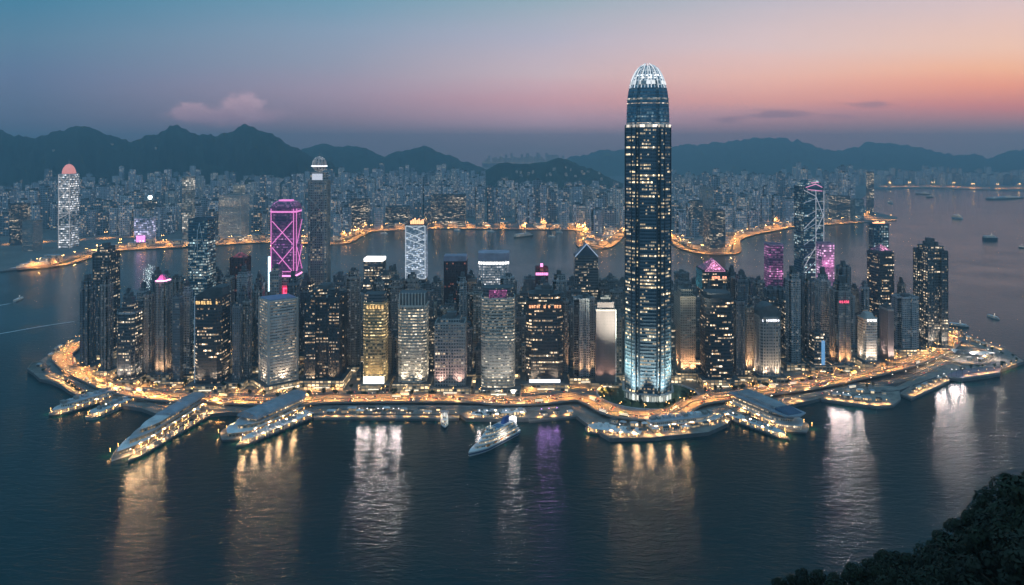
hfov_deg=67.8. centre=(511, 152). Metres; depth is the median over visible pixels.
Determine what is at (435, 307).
apartment tower
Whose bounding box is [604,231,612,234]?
waterfront hall
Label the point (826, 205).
tower
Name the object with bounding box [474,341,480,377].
apartment tower
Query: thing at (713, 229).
office tower
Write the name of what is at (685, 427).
kiosk
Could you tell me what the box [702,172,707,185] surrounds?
tower
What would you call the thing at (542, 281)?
apartment tower
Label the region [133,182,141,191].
tower
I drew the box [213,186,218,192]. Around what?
tower
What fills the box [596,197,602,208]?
tower
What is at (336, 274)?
apartment tower
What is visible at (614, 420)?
kiosk
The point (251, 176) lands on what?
tower
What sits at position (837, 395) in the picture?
kiosk
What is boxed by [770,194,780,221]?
tower
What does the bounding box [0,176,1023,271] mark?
shore
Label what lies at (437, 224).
waterfront hall
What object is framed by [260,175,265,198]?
tower
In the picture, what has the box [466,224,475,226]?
waterfront hall
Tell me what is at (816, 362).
office tower
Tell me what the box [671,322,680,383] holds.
office tower
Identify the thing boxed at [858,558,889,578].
tree
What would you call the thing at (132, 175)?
tower
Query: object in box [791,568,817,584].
tree
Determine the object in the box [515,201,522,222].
tower
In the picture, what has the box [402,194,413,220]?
tower
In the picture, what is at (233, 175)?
tower
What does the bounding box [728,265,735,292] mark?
apartment tower
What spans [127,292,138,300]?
apartment tower
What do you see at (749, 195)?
tower
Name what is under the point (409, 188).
tower
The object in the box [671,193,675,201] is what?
tower
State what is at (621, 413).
bus
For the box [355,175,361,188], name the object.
tower
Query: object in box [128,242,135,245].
waterfront hall
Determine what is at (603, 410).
bus
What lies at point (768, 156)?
hills
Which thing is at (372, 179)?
tower
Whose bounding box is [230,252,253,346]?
office tower
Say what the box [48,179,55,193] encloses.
tower
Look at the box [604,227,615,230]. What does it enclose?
waterfront hall
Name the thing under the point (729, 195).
tower
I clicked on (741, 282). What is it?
apartment tower
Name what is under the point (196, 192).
tower
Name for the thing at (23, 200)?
tower
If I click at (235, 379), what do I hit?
apartment tower
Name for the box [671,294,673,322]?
apartment tower
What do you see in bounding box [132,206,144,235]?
tower
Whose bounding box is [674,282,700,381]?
office tower
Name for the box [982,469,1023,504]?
tree
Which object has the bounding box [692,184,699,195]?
tower
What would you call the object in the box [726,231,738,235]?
waterfront hall
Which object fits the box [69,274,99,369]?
apartment tower
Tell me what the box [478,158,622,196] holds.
hills
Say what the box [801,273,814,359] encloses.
apartment tower
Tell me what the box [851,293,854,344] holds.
apartment tower
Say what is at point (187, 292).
apartment tower
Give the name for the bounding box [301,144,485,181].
hills
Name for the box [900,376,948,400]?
quay
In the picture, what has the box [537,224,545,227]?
waterfront hall
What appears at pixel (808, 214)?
office tower
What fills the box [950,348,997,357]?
canopy
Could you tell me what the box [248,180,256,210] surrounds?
tower
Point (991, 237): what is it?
barge
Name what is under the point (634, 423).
kiosk
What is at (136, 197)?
tower
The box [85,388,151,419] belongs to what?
pier
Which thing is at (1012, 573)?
tree
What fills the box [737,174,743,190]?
tower
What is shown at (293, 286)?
apartment tower
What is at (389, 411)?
kiosk
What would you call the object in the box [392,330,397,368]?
apartment tower
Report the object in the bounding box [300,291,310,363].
apartment tower
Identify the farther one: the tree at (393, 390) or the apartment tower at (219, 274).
the apartment tower at (219, 274)
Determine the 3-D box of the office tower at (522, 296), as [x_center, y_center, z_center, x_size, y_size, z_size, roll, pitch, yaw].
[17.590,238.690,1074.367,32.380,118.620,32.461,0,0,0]
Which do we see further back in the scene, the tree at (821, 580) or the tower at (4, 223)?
the tower at (4, 223)
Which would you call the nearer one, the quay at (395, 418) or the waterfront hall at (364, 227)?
the quay at (395, 418)
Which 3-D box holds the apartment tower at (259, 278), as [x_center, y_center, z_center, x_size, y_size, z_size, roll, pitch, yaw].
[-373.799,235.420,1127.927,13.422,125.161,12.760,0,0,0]
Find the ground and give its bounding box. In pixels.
[34,327,1023,441]
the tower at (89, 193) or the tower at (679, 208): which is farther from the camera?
the tower at (89, 193)
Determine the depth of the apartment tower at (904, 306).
1112.83 m
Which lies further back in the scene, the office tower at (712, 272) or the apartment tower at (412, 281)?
the office tower at (712, 272)
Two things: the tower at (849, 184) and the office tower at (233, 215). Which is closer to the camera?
the office tower at (233, 215)
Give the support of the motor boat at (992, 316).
on the water
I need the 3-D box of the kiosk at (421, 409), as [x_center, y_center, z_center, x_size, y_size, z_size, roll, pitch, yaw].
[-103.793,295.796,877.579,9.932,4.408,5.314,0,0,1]
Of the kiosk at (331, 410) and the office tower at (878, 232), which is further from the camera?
the office tower at (878, 232)
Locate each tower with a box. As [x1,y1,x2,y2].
[0,190,2,207]
[0,212,8,235]
[2,189,14,209]
[3,185,15,202]
[9,202,30,244]
[16,198,31,204]
[22,220,42,250]
[26,188,39,204]
[30,203,39,219]
[32,181,38,189]
[40,186,52,228]
[44,168,51,185]
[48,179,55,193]
[50,202,57,228]
[55,192,57,202]
[58,163,78,247]
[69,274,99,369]
[79,213,85,236]
[80,198,92,214]
[81,187,95,199]
[85,180,93,188]
[86,208,96,235]
[92,242,119,349]
[92,273,116,377]
[93,198,104,211]
[96,185,109,199]
[96,294,116,359]
[97,210,108,234]
[103,200,109,211]
[108,200,115,207]
[109,205,118,234]
[109,296,146,386]
[118,184,126,194]
[118,193,128,206]
[119,203,132,235]
[122,179,128,192]
[123,286,130,300]
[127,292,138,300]
[129,190,144,208]
[130,168,135,191]
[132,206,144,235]
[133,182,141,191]
[134,217,155,241]
[135,174,141,183]
[137,281,149,299]
[142,187,149,198]
[143,196,156,209]
[143,290,154,382]
[145,208,153,216]
[146,274,172,384]
[147,172,154,182]
[150,267,162,292]
[154,205,163,236]
[155,176,161,192]
[155,192,162,205]
[163,173,167,206]
[164,168,171,184]
[164,212,174,233]
[164,270,171,348]
[165,292,189,387]
[166,189,178,205]
[166,203,178,230]
[168,184,174,190]
[171,347,172,367]
[172,274,182,346]
[180,186,181,202]
[182,176,194,238]
[182,280,193,381]
[185,284,231,392]
[188,217,215,352]
[190,165,195,176]
[195,188,198,196]
[195,197,200,203]
[195,203,204,216]
[197,174,203,198]
[201,196,207,210]
[205,209,218,234]
[208,198,218,210]
[211,172,217,180]
[211,179,219,194]
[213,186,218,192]
[213,192,220,199]
[216,266,222,284]
[219,187,225,194]
[219,194,248,237]
[220,275,234,352]
[225,297,249,389]
[227,184,232,192]
[230,171,235,182]
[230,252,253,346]
[233,184,244,193]
[236,266,251,299]
[238,281,253,356]
[242,297,257,385]
[242,308,252,373]
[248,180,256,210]
[249,174,255,179]
[251,208,265,231]
[252,282,264,361]
[252,293,301,393]
[252,296,253,337]
[252,316,257,373]
[253,195,259,209]
[254,271,264,289]
[259,197,271,210]
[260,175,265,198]
[260,211,270,233]
[263,281,267,293]
[267,176,274,198]
[268,199,274,212]
[268,199,301,293]
[269,264,281,294]
[287,178,290,198]
[287,271,303,363]
[291,172,296,188]
[291,188,297,200]
[297,172,303,181]
[299,181,304,204]
[299,282,351,390]
[300,203,304,223]
[300,280,308,351]
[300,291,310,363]
[302,274,313,293]
[304,210,307,234]
[308,152,330,287]
[326,168,332,184]
[331,191,337,198]
[331,197,339,229]
[333,212,341,234]
[333,266,346,285]
[333,271,345,286]
[334,175,340,187]
[337,283,345,290]
[338,166,343,176]
[338,192,343,202]
[341,171,347,193]
[341,205,351,229]
[344,190,349,202]
[347,182,354,192]
[347,191,356,206]
[347,267,362,372]
[348,177,353,183]
[350,198,369,228]
[351,172,357,182]
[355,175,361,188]
[355,187,362,192]
[356,366,362,380]
[357,291,392,391]
[361,276,373,292]
[361,289,366,361]
[364,256,385,290]
[366,181,372,201]
[369,177,374,206]
[374,205,382,228]
[374,276,383,290]
[375,176,379,190]
[375,189,382,206]
[376,167,381,185]
[377,270,392,323]
[380,184,389,216]
[383,174,388,185]
[386,205,409,225]
[388,275,402,329]
[388,324,396,381]
[389,170,394,185]
[389,264,399,277]
[392,290,433,392]
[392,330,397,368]
[393,336,397,373]
[397,177,402,185]
[397,188,405,204]
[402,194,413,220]
[405,218,427,282]
[405,272,418,289]
[407,184,411,195]
[411,170,416,184]
[413,184,420,217]
[419,274,423,289]
[422,279,433,313]
[423,175,427,185]
[423,184,431,216]
[425,199,430,222]
[428,311,472,393]
[429,307,435,373]
[431,194,465,225]
[432,275,440,316]
[434,301,436,318]
[436,170,441,191]
[438,277,443,305]
[440,303,453,315]
[441,180,447,193]
[443,185,452,193]
[444,254,467,303]
[445,294,456,310]
[451,167,456,190]
[457,272,466,316]
[462,170,468,211]
[466,314,475,383]
[467,182,473,216]
[467,292,469,320]
[468,275,476,320]
[470,291,482,364]
[471,177,476,190]
[473,280,483,291]
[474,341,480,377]
[475,184,484,217]
[475,284,520,396]
[476,200,484,223]
[478,250,508,284]
[487,190,493,224]
[496,186,503,216]
[500,271,513,292]
[508,179,513,210]
[510,273,516,292]
[512,188,518,217]
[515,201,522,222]
[515,298,517,314]
[515,304,525,367]
[515,332,519,377]
[517,342,525,373]
[518,279,527,314]
[520,284,569,391]
[522,186,531,217]
[524,274,534,290]
[527,195,535,223]
[533,178,541,216]
[535,263,547,286]
[536,277,547,286]
[540,183,545,223]
[546,186,552,217]
[548,190,556,222]
[552,270,566,297]
[558,188,562,200]
[559,201,568,222]
[560,292,572,379]
[561,200,566,228]
[563,185,569,217]
[567,275,573,286]
[567,287,571,299]
[568,293,594,384]
[568,297,572,359]
[569,312,572,367]
[570,186,571,211]
[571,277,581,301]
[572,185,581,203]
[572,202,579,223]
[573,242,598,304]
[576,203,585,228]
[582,187,592,204]
[586,197,593,223]
[589,199,594,226]
[590,295,621,388]
[591,207,602,235]
[592,179,598,187]
[596,192,607,223]
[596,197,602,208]
[598,279,610,299]
[603,276,617,288]
[604,190,612,205]
[604,206,615,227]
[610,289,622,315]
[613,187,623,223]
[616,310,624,380]
[617,277,624,309]
[619,203,624,230]
[619,310,624,369]
[671,182,674,193]
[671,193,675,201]
[671,200,680,222]
[671,280,673,295]
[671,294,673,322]
[671,303,672,321]
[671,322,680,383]
[674,206,685,230]
[674,269,688,290]
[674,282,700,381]
[675,210,686,235]
[675,273,691,290]
[678,192,685,207]
[683,182,689,195]
[684,201,689,224]
[688,208,689,228]
[690,200,701,234]
[691,277,695,290]
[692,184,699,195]
[692,287,699,364]
[696,258,727,296]
[697,289,740,388]
[699,186,712,228]
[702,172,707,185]
[703,208,724,251]
[709,175,719,191]
[714,187,721,207]
[719,203,731,233]
[722,278,733,362]
[725,189,733,209]
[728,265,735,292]
[731,274,735,350]
[732,208,746,229]
[733,291,751,382]
[734,185,740,195]
[734,196,736,209]
[735,261,747,304]
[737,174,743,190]
[737,195,747,210]
[741,170,747,189]
[745,305,753,373]
[746,191,751,209]
[747,208,758,228]
[749,277,755,295]
[749,287,759,307]
[749,301,787,386]
[752,173,758,190]
[752,189,759,222]
[753,276,764,300]
[760,195,768,222]
[762,185,768,195]
[764,242,783,286]
[764,285,776,300]
[766,293,784,357]
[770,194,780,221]
[774,285,785,347]
[776,171,783,195]
[781,265,807,370]
[781,298,801,359]
[783,197,793,221]
[787,188,793,198]
[788,174,794,187]
[791,179,798,187]
[794,166,823,280]
[799,272,804,347]
[800,168,806,180]
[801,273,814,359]
[803,329,832,373]
[814,283,814,329]
[815,267,830,357]
[816,242,834,285]
[824,193,828,216]
[826,275,858,373]
[829,195,849,221]
[835,260,856,352]
[838,165,845,194]
[839,171,847,195]
[848,179,851,188]
[850,198,863,220]
[851,283,858,313]
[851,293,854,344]
[851,311,884,369]
[855,313,858,339]
[859,280,869,314]
[866,172,873,215]
[867,244,894,344]
[869,221,888,248]
[877,295,900,365]
[891,292,928,357]
[897,277,905,293]
[913,237,954,352]
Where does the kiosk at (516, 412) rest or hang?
on the ground
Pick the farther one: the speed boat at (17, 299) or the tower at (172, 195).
the tower at (172, 195)
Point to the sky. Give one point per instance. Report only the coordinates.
(472, 81)
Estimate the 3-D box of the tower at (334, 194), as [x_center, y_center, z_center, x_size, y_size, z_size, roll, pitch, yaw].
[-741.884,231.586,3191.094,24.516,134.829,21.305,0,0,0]
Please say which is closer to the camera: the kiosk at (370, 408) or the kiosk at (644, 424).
the kiosk at (644, 424)
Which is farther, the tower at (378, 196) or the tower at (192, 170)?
the tower at (192, 170)
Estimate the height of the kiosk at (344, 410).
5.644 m
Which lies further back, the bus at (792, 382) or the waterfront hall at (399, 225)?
the waterfront hall at (399, 225)
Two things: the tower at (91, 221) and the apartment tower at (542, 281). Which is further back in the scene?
the tower at (91, 221)
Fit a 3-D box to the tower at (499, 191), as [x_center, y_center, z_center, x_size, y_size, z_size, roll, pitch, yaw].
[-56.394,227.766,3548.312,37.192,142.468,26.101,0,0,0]
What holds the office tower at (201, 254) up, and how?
on the ground
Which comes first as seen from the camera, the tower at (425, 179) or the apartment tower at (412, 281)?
the apartment tower at (412, 281)
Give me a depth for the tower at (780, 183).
3865.54 m
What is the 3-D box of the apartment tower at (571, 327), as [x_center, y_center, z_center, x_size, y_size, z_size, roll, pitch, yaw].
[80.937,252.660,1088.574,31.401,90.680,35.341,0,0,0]
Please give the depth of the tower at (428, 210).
3240.19 m
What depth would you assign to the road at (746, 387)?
964.80 m
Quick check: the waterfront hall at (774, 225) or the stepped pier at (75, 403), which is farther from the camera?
the waterfront hall at (774, 225)
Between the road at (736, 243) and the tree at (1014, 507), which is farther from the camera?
the road at (736, 243)
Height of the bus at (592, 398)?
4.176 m
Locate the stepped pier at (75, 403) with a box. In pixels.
[49,387,116,416]
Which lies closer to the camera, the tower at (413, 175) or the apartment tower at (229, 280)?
the apartment tower at (229, 280)
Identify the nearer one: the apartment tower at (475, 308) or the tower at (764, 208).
the apartment tower at (475, 308)
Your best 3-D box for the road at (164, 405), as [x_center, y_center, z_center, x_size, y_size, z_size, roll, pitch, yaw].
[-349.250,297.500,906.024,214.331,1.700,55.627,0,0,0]
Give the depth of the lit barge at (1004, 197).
4908.95 m
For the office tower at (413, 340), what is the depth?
949.04 m
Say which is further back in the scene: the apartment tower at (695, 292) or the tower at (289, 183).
the tower at (289, 183)
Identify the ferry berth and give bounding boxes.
[469,407,526,416]
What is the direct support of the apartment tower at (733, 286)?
on the ground
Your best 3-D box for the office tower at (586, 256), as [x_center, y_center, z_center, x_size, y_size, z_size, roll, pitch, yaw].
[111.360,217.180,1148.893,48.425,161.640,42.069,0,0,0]
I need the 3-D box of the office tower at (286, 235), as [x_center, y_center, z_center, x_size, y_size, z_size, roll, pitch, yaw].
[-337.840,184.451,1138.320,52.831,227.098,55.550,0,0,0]
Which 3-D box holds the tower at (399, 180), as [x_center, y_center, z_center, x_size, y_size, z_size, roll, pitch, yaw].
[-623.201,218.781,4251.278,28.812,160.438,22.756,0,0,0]
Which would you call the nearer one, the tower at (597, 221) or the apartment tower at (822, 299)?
the apartment tower at (822, 299)
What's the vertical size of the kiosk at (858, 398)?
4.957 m
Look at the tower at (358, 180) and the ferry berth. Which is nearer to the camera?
the ferry berth
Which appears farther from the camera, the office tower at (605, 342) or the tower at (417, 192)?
the tower at (417, 192)
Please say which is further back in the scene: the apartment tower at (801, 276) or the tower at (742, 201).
the tower at (742, 201)
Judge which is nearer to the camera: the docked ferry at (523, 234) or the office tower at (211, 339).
the office tower at (211, 339)
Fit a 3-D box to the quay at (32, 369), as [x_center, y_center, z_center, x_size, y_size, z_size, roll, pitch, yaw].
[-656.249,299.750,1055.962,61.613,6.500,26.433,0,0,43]
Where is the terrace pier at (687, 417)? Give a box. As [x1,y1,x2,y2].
[642,409,723,428]
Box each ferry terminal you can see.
[111,392,204,461]
[218,390,308,441]
[728,389,808,433]
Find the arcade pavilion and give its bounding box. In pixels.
[585,422,641,435]
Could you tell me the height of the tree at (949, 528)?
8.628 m
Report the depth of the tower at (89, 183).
3824.17 m
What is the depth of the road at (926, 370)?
967.48 m
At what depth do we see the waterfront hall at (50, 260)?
2026.02 m
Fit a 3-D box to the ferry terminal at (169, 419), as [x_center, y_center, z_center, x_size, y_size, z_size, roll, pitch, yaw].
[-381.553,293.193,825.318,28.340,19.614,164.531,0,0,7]
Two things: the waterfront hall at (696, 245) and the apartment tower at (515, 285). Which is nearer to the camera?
the apartment tower at (515, 285)
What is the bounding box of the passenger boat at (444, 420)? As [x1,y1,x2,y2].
[441,413,447,427]
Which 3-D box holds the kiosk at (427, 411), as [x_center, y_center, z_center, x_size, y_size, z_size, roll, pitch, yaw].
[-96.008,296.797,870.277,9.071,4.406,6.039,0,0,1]
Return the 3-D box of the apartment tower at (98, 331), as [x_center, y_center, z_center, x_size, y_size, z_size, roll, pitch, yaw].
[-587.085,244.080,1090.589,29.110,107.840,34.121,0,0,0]
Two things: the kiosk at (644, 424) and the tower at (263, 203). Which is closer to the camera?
the kiosk at (644, 424)
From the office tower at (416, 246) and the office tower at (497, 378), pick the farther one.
the office tower at (416, 246)
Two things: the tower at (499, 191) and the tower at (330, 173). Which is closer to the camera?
the tower at (499, 191)
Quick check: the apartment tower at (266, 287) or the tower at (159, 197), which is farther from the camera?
the tower at (159, 197)
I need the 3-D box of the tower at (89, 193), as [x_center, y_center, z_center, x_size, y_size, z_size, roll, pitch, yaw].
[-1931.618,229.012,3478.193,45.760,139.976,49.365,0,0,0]
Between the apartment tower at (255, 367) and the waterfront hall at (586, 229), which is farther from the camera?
the waterfront hall at (586, 229)
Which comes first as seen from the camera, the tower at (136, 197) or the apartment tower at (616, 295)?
the apartment tower at (616, 295)
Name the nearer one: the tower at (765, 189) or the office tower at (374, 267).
the office tower at (374, 267)
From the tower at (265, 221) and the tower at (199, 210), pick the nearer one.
the tower at (199, 210)
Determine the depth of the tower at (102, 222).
2764.34 m
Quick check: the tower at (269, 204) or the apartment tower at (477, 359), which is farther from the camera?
the tower at (269, 204)
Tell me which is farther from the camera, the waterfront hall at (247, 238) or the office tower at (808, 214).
the waterfront hall at (247, 238)
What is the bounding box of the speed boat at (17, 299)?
[13,295,23,301]
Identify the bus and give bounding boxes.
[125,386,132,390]
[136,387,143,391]
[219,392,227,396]
[392,394,400,397]
[400,392,408,395]
[534,398,543,402]
[589,395,596,400]
[599,407,607,413]
[619,411,628,416]
[670,404,676,409]
[788,381,796,384]
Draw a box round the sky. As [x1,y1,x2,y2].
[0,0,1023,166]
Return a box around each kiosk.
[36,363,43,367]
[327,409,336,412]
[340,408,348,412]
[347,406,356,411]
[356,409,364,413]
[367,406,374,411]
[372,410,381,413]
[383,406,389,411]
[386,410,395,413]
[400,407,407,411]
[418,407,425,411]
[424,410,431,413]
[501,411,509,416]
[513,410,520,415]
[539,411,547,415]
[610,417,618,423]
[619,420,626,425]
[630,421,638,427]
[638,428,646,432]
[641,422,647,427]
[651,427,658,432]
[662,426,669,431]
[670,425,680,430]
[681,424,689,430]
[689,423,699,428]
[702,421,709,425]
[832,392,840,397]
[843,394,850,398]
[854,396,861,400]
[856,388,863,392]
[863,396,871,400]
[966,356,973,360]
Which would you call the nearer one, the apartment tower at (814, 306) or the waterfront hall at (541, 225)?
the apartment tower at (814, 306)
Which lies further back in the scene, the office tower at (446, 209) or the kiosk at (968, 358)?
the office tower at (446, 209)
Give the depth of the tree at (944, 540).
97.91 m
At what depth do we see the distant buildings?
4689.12 m
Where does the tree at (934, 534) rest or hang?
on the hillside
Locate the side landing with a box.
[236,410,314,447]
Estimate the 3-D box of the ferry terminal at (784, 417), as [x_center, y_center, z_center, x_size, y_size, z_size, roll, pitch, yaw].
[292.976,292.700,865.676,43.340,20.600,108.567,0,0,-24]
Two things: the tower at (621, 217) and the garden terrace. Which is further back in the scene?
the tower at (621, 217)
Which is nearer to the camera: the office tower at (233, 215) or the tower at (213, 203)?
the office tower at (233, 215)
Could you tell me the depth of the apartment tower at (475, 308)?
1074.76 m
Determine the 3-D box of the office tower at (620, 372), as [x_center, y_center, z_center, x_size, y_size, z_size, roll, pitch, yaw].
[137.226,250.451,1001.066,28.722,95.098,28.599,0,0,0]
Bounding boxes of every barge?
[982,232,997,239]
[985,194,1023,199]
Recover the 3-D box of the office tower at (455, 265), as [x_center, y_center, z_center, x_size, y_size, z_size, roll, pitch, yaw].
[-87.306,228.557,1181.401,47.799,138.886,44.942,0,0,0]
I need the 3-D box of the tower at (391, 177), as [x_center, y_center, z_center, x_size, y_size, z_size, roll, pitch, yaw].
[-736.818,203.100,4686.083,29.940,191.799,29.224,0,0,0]
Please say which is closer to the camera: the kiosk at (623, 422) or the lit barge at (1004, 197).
the kiosk at (623, 422)
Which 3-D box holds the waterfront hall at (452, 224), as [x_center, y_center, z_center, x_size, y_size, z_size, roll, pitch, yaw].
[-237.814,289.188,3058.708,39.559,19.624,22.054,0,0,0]
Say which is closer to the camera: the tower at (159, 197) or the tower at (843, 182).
the tower at (159, 197)
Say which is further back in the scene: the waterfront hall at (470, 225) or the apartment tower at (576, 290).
the waterfront hall at (470, 225)
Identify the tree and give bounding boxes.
[390,388,397,393]
[771,574,794,584]
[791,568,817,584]
[813,569,835,584]
[825,571,842,584]
[837,561,884,584]
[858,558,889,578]
[873,549,911,571]
[886,541,925,574]
[907,540,948,574]
[925,530,947,547]
[934,522,1010,581]
[936,517,963,539]
[936,533,967,574]
[950,502,979,538]
[961,474,1002,522]
[963,528,1023,584]
[967,501,1016,555]
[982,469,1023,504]
[992,473,1023,533]
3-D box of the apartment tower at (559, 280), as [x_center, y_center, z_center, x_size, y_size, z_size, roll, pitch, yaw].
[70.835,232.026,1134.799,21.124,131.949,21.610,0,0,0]
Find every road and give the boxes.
[17,222,859,269]
[42,373,120,397]
[52,330,961,420]
[110,377,595,396]
[121,396,227,406]
[144,400,252,410]
[312,405,571,409]
[694,357,904,391]
[729,354,959,410]
[943,341,993,365]
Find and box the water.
[0,188,1023,584]
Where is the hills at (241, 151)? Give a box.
[0,124,363,203]
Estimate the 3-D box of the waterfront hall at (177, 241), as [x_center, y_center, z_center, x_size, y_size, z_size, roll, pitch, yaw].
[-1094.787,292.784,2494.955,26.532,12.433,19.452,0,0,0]
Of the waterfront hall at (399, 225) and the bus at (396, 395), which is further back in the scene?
the waterfront hall at (399, 225)
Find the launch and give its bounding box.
[949,322,968,327]
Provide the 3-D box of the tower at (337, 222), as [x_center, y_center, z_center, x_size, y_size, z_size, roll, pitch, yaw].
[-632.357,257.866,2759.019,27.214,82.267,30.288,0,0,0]
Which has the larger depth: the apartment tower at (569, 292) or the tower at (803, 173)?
the tower at (803, 173)
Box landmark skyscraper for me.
[622,63,673,402]
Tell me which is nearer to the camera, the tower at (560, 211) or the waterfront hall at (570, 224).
the waterfront hall at (570, 224)
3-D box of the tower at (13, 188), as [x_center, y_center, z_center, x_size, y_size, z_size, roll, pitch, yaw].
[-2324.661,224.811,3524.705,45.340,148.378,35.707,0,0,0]
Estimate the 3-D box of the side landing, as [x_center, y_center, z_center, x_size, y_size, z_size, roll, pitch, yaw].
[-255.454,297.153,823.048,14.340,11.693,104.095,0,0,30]
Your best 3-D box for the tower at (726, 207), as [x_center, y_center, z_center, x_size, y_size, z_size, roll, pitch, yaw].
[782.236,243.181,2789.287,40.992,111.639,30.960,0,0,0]
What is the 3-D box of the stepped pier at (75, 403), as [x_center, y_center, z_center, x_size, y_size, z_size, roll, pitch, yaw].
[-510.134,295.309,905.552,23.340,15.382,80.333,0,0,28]
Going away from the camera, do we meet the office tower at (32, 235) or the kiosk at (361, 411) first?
the kiosk at (361, 411)
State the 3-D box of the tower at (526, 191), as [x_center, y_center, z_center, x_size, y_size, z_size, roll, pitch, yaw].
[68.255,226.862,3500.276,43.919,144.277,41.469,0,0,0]
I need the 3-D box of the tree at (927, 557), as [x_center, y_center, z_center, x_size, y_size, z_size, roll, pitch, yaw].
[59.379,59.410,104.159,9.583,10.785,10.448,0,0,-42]
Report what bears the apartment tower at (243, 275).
on the ground
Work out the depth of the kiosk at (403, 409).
874.64 m
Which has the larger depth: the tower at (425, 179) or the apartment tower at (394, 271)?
the tower at (425, 179)
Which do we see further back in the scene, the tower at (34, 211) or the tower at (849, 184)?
the tower at (849, 184)
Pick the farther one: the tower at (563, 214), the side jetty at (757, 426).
the tower at (563, 214)
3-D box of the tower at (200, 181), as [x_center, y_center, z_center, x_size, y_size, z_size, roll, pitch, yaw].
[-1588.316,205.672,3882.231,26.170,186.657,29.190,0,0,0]
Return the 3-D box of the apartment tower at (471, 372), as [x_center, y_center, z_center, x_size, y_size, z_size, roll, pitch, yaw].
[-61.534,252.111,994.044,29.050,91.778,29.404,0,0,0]
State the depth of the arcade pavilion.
812.89 m
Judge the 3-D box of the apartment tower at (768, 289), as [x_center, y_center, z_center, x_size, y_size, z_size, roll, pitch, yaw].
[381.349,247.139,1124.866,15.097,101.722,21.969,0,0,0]
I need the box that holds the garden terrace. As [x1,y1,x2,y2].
[598,385,694,408]
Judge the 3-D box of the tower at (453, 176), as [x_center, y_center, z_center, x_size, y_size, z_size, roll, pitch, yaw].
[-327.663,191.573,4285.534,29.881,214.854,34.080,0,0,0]
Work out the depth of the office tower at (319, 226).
1211.38 m
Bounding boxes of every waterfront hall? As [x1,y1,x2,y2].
[39,257,54,264]
[44,254,63,261]
[87,250,96,253]
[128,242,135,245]
[136,242,148,246]
[146,239,154,244]
[173,239,182,243]
[224,237,235,241]
[234,235,243,239]
[242,236,252,240]
[250,234,259,238]
[332,235,341,239]
[339,231,349,237]
[359,226,367,229]
[394,223,405,227]
[434,222,441,226]
[448,222,457,226]
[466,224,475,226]
[485,223,490,227]
[500,222,504,227]
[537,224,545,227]
[568,222,573,227]
[582,227,590,232]
[585,239,596,243]
[598,240,607,244]
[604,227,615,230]
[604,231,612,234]
[671,233,681,239]
[680,237,693,243]
[692,243,700,248]
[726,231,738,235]
[751,227,759,230]
[771,223,778,227]
[784,222,791,225]
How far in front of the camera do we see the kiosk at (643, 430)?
808.29 m
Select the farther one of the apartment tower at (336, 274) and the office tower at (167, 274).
the apartment tower at (336, 274)
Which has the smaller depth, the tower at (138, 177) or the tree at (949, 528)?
the tree at (949, 528)
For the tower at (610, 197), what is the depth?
3493.24 m
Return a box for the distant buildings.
[0,153,1023,236]
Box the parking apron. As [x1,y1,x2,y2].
[857,370,921,386]
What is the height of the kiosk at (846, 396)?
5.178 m
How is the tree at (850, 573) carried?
on the hillside
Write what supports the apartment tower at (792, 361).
on the ground
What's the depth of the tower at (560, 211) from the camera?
3147.34 m
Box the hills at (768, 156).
[567,137,1023,175]
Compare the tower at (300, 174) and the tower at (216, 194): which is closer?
the tower at (216, 194)
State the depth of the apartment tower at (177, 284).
1127.25 m
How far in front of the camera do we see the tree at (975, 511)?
106.60 m
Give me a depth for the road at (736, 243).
2525.04 m
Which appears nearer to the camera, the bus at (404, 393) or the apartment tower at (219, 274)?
the bus at (404, 393)
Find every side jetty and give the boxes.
[128,411,209,462]
[723,410,789,440]
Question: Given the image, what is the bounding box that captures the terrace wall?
[596,380,699,410]
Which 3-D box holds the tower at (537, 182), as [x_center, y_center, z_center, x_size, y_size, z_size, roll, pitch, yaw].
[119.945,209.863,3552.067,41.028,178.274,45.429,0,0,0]
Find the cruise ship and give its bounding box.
[468,415,520,456]
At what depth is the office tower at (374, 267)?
1182.54 m
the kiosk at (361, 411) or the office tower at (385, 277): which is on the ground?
the office tower at (385, 277)
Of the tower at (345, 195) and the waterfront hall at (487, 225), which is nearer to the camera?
the waterfront hall at (487, 225)
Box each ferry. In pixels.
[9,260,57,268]
[513,232,532,237]
[915,192,930,194]
[952,213,962,218]
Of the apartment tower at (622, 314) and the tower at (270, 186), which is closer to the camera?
the apartment tower at (622, 314)
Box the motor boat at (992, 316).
[987,313,999,319]
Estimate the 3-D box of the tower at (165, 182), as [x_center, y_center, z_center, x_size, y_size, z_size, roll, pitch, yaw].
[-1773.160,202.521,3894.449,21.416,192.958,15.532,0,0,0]
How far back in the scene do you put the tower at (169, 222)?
2784.95 m
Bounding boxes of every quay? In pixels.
[27,361,49,375]
[314,415,458,420]
[529,415,575,422]
[821,391,900,408]
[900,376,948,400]
[942,367,1000,381]
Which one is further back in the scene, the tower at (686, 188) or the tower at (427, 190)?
the tower at (686, 188)
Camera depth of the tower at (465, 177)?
3841.71 m
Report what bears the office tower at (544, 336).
on the ground
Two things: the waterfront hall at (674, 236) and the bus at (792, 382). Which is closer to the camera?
the bus at (792, 382)

